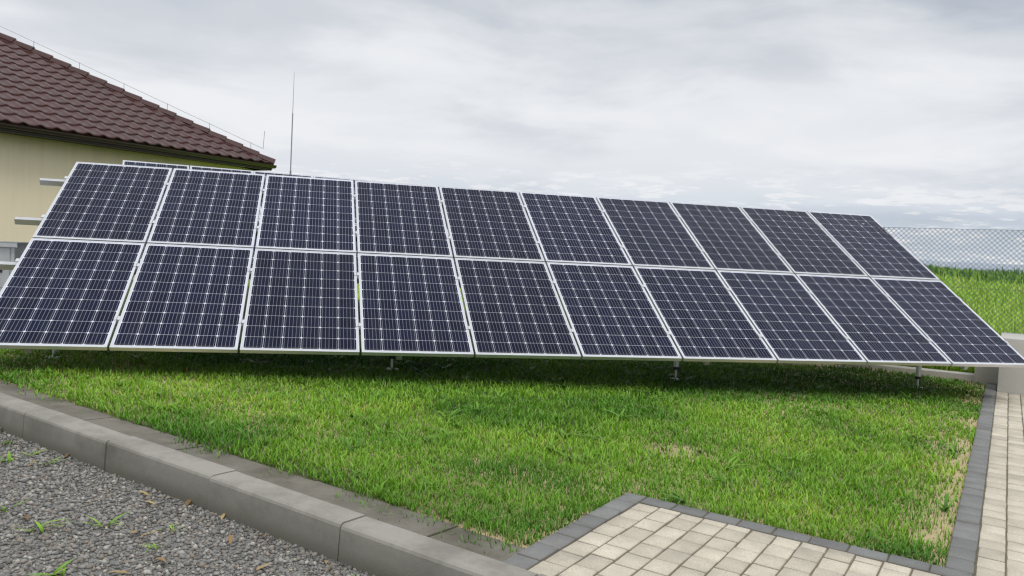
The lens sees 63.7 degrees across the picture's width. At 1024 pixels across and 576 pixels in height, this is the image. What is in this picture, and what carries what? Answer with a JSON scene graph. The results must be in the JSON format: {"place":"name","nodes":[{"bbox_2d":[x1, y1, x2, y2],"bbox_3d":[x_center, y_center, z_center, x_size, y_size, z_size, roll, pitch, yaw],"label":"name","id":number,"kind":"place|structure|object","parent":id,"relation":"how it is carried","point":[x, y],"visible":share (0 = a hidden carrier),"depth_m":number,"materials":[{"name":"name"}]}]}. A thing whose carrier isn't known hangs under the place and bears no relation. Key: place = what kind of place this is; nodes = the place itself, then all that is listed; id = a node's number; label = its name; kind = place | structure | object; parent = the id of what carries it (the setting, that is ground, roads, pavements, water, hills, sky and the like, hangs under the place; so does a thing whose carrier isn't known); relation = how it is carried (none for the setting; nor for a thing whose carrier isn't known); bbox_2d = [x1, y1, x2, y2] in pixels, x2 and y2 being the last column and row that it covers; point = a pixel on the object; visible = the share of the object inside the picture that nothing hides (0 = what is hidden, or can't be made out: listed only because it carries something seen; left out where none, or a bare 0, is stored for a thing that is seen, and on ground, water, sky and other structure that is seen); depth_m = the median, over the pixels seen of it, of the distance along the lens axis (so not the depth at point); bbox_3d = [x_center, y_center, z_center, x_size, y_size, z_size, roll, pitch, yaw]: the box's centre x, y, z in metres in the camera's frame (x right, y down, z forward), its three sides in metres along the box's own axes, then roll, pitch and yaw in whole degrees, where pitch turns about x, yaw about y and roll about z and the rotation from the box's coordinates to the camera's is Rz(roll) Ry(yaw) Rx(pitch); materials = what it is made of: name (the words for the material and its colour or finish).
{"place":"outdoors","nodes":[
{"label":"outdoors","id":0,"kind":"place"},
{"bbox_2d":[0,430,374,575],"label":"gravel","id":1,"kind":"structure","parent":0,"point":[45,537],"depth_m":3.89,"materials":[{"name":"grey gravel"}]},
{"bbox_2d":[0,427,331,573],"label":"dry leaves","id":2,"kind":"object","parent":1,"relation":"on","point":[230,538],"visible":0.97,"depth_m":3.85,"materials":[{"name":"brown plant"}]},
{"bbox_2d":[0,440,354,575],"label":"gravel weeds","id":3,"kind":"object","parent":1,"relation":"on","point":[41,528],"visible":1,"depth_m":3.86,"materials":[{"name":"green plant"}]},
{"bbox_2d":[0,279,984,575],"bbox_3d":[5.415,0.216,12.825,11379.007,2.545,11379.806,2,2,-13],"label":"ground","id":4,"kind":"structure","parent":0,"point":[942,519],"depth_m":5.02,"materials":[{"name":"green plant"}]},
{"bbox_2d":[0,241,28,290],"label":"window","id":5,"kind":"structure","parent":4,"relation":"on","point":[10,251],"depth_m":8.47,"materials":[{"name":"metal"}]},
{"bbox_2d":[0,26,276,279],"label":"house","id":6,"kind":"structure","parent":4,"relation":"on","point":[30,156],"depth_m":15.61,"materials":[{"name":"paint"}]},
{"bbox_2d":[0,38,268,162],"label":"roof front","id":7,"kind":"structure","parent":6,"relation":"attached to","point":[36,90],"depth_m":17.07,"materials":[{"name":"tile"}]},
{"bbox_2d":[0,381,546,575],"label":"kerb","id":8,"kind":"structure","parent":4,"relation":"on","point":[319,518],"depth_m":4.13,"materials":[{"name":"concrete"}]},
{"bbox_2d":[290,87,293,174],"bbox_3d":[-3.900,-1.707,14.478,0.240,4.140,0.240,2,2,-13],"label":"lightning mast","id":9,"kind":"object","parent":4,"relation":"on","point":[291,135],"visible":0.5,"depth_m":14.43,"materials":[{"name":"metal"}]},
{"bbox_2d":[122,160,547,311],"bbox_3d":[-1.757,-0.661,13.950,9.430,2.436,2.859,2,2,-23],"label":"solar array","id":10,"kind":"object","parent":4,"relation":"on","point":[149,164],"visible":0.02,"depth_m":13.82,"materials":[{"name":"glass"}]},
{"bbox_2d":[0,162,1023,389],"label":"solar array","id":11,"kind":"object","parent":4,"relation":"on","point":[646,280],"visible":0.96,"depth_m":8.64,"materials":[{"name":"glass"}]},
{"bbox_2d":[249,223,1023,334],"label":"fence","id":12,"kind":"object","parent":4,"relation":"on","point":[962,287],"visible":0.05,"depth_m":10.56,"materials":[{"name":"metal"}]},
{"bbox_2d":[503,383,996,575],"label":"paving border","id":13,"kind":"object","parent":4,"relation":"on","point":[963,546],"visible":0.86,"depth_m":4.12,"materials":[{"name":"grey concrete"}]},
{"bbox_2d":[528,389,1023,575],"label":"beige paving","id":14,"kind":"structure","parent":4,"relation":"on","point":[744,554],"depth_m":3.83,"materials":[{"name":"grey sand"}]},
{"bbox_2d":[838,332,1023,394],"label":"retaining wall","id":15,"kind":"structure","parent":4,"relation":"on","point":[1008,380],"depth_m":10.40,"materials":[{"name":"concrete"}]},
{"bbox_2d":[921,261,1023,284],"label":"meadow weeds","id":16,"kind":"object","parent":4,"relation":"on","point":[971,274],"visible":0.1,"depth_m":36.37,"materials":[{"name":"green plant"}]},
{"bbox_2d":[0,288,985,566],"bbox_3d":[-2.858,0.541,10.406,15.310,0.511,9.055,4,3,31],"label":"lawn grass","id":17,"kind":"structure","parent":0,"point":[598,452],"depth_m":5.96,"materials":[{"name":"green plant"}]},
{"bbox_2d":[0,0,1023,264],"label":"sky","id":18,"kind":"structure","parent":0,"point":[906,114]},
{"bbox_2d":[898,265,1023,372],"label":"meadow grass","id":19,"kind":"structure","parent":0,"point":[960,369],"depth_m":23.58,"materials":[{"name":"green plant"}]},
{"bbox_2d":[919,260,1023,269],"bbox_3d":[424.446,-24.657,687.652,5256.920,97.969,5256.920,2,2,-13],"label":"hills","id":20,"kind":"structure","parent":0,"point":[973,264],"depth_m":2792.01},
{"bbox_2d":[934,266,1023,272],"bbox_3d":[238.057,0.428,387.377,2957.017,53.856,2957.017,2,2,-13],"label":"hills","id":21,"kind":"structure","parent":0,"point":[984,269],"depth_m":1562.42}
]}

